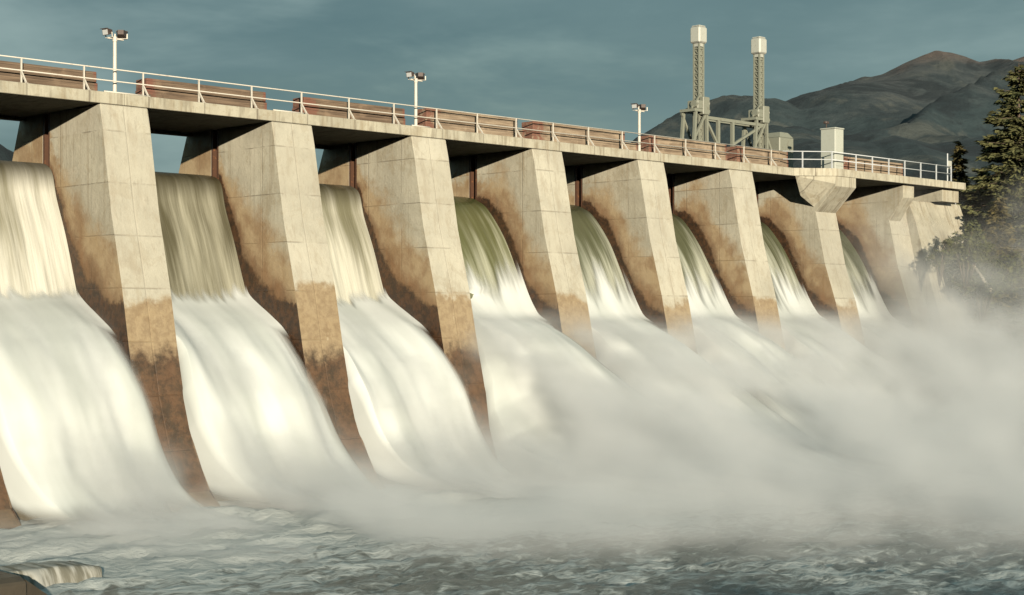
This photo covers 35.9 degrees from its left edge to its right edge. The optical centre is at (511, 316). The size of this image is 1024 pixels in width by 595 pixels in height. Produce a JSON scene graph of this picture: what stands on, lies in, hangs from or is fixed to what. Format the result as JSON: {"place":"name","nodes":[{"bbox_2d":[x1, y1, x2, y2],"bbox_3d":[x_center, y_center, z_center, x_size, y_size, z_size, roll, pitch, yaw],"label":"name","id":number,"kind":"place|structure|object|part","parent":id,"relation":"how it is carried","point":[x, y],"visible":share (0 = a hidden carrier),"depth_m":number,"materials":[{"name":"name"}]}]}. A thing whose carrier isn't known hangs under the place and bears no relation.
{"place":"outdoors","nodes":[
{"label":"outdoors","id":0,"kind":"place"},
{"bbox_2d":[0,144,13,160],"bbox_3d":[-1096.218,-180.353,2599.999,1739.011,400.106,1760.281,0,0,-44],"label":"hill","id":1,"kind":"structure","parent":0,"point":[6,154],"depth_m":2604.65,"materials":[{"name":"grey"}]},
{"bbox_2d":[0,441,1023,594],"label":"river water","id":2,"kind":"structure","parent":0,"point":[949,521],"depth_m":54.00,"materials":[{"name":"white liquid"}]},
{"bbox_2d":[0,0,1023,172],"label":"sky","id":3,"kind":"structure","parent":0,"point":[586,63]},
{"bbox_2d":[631,51,1023,150],"bbox_3d":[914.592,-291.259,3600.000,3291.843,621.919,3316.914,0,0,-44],"label":"mountain","id":4,"kind":"structure","parent":0,"point":[933,97],"depth_m":3224.77,"materials":[{"name":"grey stone"}]},
{"bbox_2d":[793,134,1021,219],"bbox_3d":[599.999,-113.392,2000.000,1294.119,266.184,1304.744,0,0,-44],"label":"foothill","id":5,"kind":"structure","parent":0,"point":[897,147],"depth_m":1871.87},
{"bbox_3d":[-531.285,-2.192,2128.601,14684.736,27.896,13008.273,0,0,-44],"label":"ground","id":6,"kind":"structure","parent":0,"visible":0},
{"bbox_2d":[0,561,71,594],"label":"concrete sill","id":7,"kind":"structure","parent":6,"relation":"on","point":[11,584],"depth_m":40.93,"materials":[{"name":"concrete"}]},
{"bbox_2d":[0,561,101,588],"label":"water spill","id":8,"kind":"object","parent":7,"relation":"on","point":[41,575],"visible":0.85,"depth_m":44.77,"materials":[{"name":"white liquid"}]},
{"bbox_2d":[0,80,995,528],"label":"concrete dam","id":9,"kind":"structure","parent":6,"relation":"on","point":[92,150],"depth_m":78.17,"materials":[{"name":"concrete"}]},
{"bbox_2d":[0,72,97,90],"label":"timber stoplog","id":10,"kind":"object","parent":9,"relation":"on","point":[12,77],"visible":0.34,"depth_m":65.04,"materials":[{"name":"brown wood"}]},
{"bbox_2d":[0,60,95,82],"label":"timber stoplog","id":11,"kind":"object","parent":10,"relation":"on","point":[45,69],"visible":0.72,"depth_m":65.01,"materials":[{"name":"brown wood"}]},
{"bbox_2d":[0,160,193,519],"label":"cascade","id":12,"kind":"object","parent":9,"relation":"attached to","point":[78,438],"visible":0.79,"depth_m":61.43,"materials":[{"name":"beige liquid"}]},
{"bbox_2d":[101,28,127,91],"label":"lamp post","id":13,"kind":"object","parent":9,"relation":"on","point":[121,35],"visible":0.89,"depth_m":67.01,"materials":[{"name":"white metal"}]},
{"bbox_2d":[135,89,266,109],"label":"timber stoplog","id":14,"kind":"object","parent":9,"relation":"on","point":[194,98],"visible":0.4,"depth_m":70.29,"materials":[{"name":"brown wood"}]},
{"bbox_2d":[136,78,265,101],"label":"timber stoplog","id":15,"kind":"object","parent":14,"relation":"on","point":[184,85],"visible":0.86,"depth_m":70.19,"materials":[{"name":"brown wood"}]},
{"bbox_2d":[155,172,375,499],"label":"cascade","id":16,"kind":"object","parent":9,"relation":"attached to","point":[260,425],"visible":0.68,"depth_m":67.45,"materials":[{"name":"white liquid"}]},
{"bbox_2d":[292,107,404,124],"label":"timber stoplog","id":17,"kind":"object","parent":9,"relation":"on","point":[344,114],"visible":0.34,"depth_m":75.91,"materials":[{"name":"brown wood"}]},
{"bbox_2d":[293,97,404,117],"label":"timber stoplog","id":18,"kind":"object","parent":17,"relation":"on","point":[345,105],"visible":0.76,"depth_m":75.89,"materials":[{"name":"brown wood"}]},
{"bbox_2d":[0,55,781,165],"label":"railing","id":19,"kind":"object","parent":9,"relation":"on","point":[302,106],"visible":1,"depth_m":75.44,"materials":[{"name":"grey metal"}]},
{"bbox_2d":[319,184,509,485],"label":"cascade","id":20,"kind":"object","parent":9,"relation":"attached to","point":[414,417],"visible":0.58,"depth_m":73.40,"materials":[{"name":"liquid"}]},
{"bbox_2d":[406,71,425,124],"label":"lamp post","id":21,"kind":"object","parent":9,"relation":"on","point":[419,76],"visible":0.89,"depth_m":78.76,"materials":[{"name":"white metal"}]},
{"bbox_2d":[418,119,523,137],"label":"timber stoplog","id":22,"kind":"object","parent":9,"relation":"on","point":[455,126],"visible":0.46,"depth_m":81.50,"materials":[{"name":"brown wood"}]},
{"bbox_2d":[417,108,514,128],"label":"timber stoplog","id":23,"kind":"object","parent":22,"relation":"on","point":[465,117],"visible":0.72,"depth_m":81.27,"materials":[{"name":"brown wood"}]},
{"bbox_2d":[524,131,637,150],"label":"timber stoplog","id":24,"kind":"object","parent":9,"relation":"on","point":[574,139],"visible":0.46,"depth_m":87.28,"materials":[{"name":"brown wood"}]},
{"bbox_2d":[522,121,624,141],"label":"timber stoplog","id":25,"kind":"object","parent":24,"relation":"on","point":[559,128],"visible":0.82,"depth_m":86.91,"materials":[{"name":"brown wood"}]},
{"bbox_2d":[454,196,756,479],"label":"cascade","id":26,"kind":"object","parent":9,"relation":"attached to","point":[560,404],"visible":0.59,"depth_m":76.99,"materials":[{"name":"white liquid"}]},
{"bbox_2d":[632,103,647,150],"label":"lamp post","id":27,"kind":"object","parent":9,"relation":"on","point":[641,107],"visible":0.91,"depth_m":90.56,"materials":[{"name":"white metal"}]},
{"bbox_2d":[641,145,726,160],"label":"timber stoplog","id":28,"kind":"object","parent":9,"relation":"on","point":[681,152],"visible":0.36,"depth_m":93.44,"materials":[{"name":"brown wood"}]},
{"bbox_2d":[641,135,725,153],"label":"timber stoplog","id":29,"kind":"object","parent":28,"relation":"on","point":[681,143],"visible":0.72,"depth_m":93.48,"materials":[{"name":"brown wood"}]},
{"bbox_2d":[570,205,876,471],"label":"cascade","id":30,"kind":"object","parent":9,"relation":"attached to","point":[702,403],"visible":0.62,"depth_m":82.13,"materials":[{"name":"white liquid"}]},
{"bbox_2d":[680,25,771,148],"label":"hoist frame","id":31,"kind":"object","parent":9,"relation":"on","point":[757,120],"visible":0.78,"depth_m":103.11,"materials":[{"name":"paint"}]},
{"bbox_2d":[727,155,787,166],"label":"timber stoplog","id":32,"kind":"object","parent":9,"relation":"on","point":[758,160],"visible":0.44,"depth_m":98.65,"materials":[{"name":"brown wood"}]},
{"bbox_2d":[726,146,787,160],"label":"timber stoplog","id":33,"kind":"object","parent":32,"relation":"on","point":[758,152],"visible":0.82,"depth_m":98.58,"materials":[{"name":"brown wood"}]},
{"bbox_2d":[764,132,792,167],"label":"equipment box","id":34,"kind":"object","parent":9,"relation":"on","point":[782,141],"visible":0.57,"depth_m":106.99,"materials":[{"name":"paint"}]},
{"bbox_2d":[672,213,943,462],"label":"cascade","id":35,"kind":"object","parent":9,"relation":"attached to","point":[781,381],"visible":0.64,"depth_m":87.67,"materials":[{"name":"white liquid"}]},
{"bbox_2d":[820,121,843,168],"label":"cabinet","id":36,"kind":"object","parent":9,"relation":"on","point":[831,138],"visible":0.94,"depth_m":101.06,"materials":[{"name":"metal"}]},
{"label":"door","id":37,"kind":"part","parent":36,"relation":"part of","materials":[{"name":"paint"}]},
{"bbox_2d":[783,151,951,180],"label":"railing","id":38,"kind":"object","parent":9,"relation":"on","point":[872,164],"visible":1,"depth_m":103.04,"materials":[{"name":"grey metal"}]},
{"bbox_2d":[843,164,902,175],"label":"timber stoplog","id":39,"kind":"object","parent":9,"relation":"on","point":[875,170],"visible":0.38,"depth_m":105.12,"materials":[{"name":"brown wood"}]},
{"bbox_2d":[843,156,902,170],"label":"timber stoplog","id":40,"kind":"object","parent":39,"relation":"on","point":[869,161],"visible":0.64,"depth_m":105.08,"materials":[{"name":"brown wood"}]},
{"bbox_2d":[760,221,1023,448],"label":"cascade","id":41,"kind":"object","parent":9,"relation":"attached to","point":[855,371],"visible":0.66,"depth_m":93.47,"materials":[{"name":"white liquid"}]},
{"bbox_2d":[839,229,1023,441],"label":"cascade","id":42,"kind":"object","parent":9,"relation":"attached to","point":[963,388],"visible":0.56,"depth_m":100.17,"materials":[{"name":"white liquid"}]},
{"bbox_2d":[947,153,951,180],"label":"sign post","id":43,"kind":"object","parent":9,"relation":"on","point":[949,163],"visible":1,"depth_m":110.21,"materials":[{"name":"white metal"}]},
{"bbox_2d":[923,236,956,285],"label":"alder shrub","id":44,"kind":"object","parent":6,"relation":"on","point":[937,256],"visible":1,"depth_m":104.82,"materials":[{"name":"green plant"}]},
{"bbox_2d":[946,141,973,221],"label":"spruce tree","id":45,"kind":"object","parent":6,"relation":"on","point":[959,172],"visible":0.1,"depth_m":116.73,"materials":[{"name":"green plant"}]},
{"bbox_2d":[943,217,995,295],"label":"alder shrub","id":46,"kind":"object","parent":6,"relation":"on","point":[974,244],"visible":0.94,"depth_m":105.28,"materials":[{"name":"green plant"}]},
{"bbox_2d":[930,250,1023,324],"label":"alder shrub","id":47,"kind":"object","parent":6,"relation":"on","point":[996,286],"visible":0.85,"depth_m":106.14,"materials":[{"name":"green plant"}]},
{"bbox_2d":[963,166,991,241],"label":"spruce tree","id":48,"kind":"object","parent":6,"relation":"on","point":[970,217],"visible":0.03,"depth_m":115.61,"materials":[{"name":"green plant"}]},
{"bbox_2d":[964,256,992,293],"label":"dead trunk","id":49,"kind":"object","parent":6,"relation":"on","point":[981,275],"visible":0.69,"depth_m":105.40,"materials":[{"name":"grey wood"}]},
{"bbox_2d":[953,65,1023,394],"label":"spruce tree","id":50,"kind":"object","parent":6,"relation":"on","point":[1004,147],"visible":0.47,"depth_m":111.21,"materials":[{"name":"green plant"}]},
{"bbox_2d":[965,197,1023,391],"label":"spruce tree","id":51,"kind":"object","parent":6,"relation":"on","point":[1000,233],"visible":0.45,"depth_m":108.10,"materials":[{"name":"green plant"}]}
]}

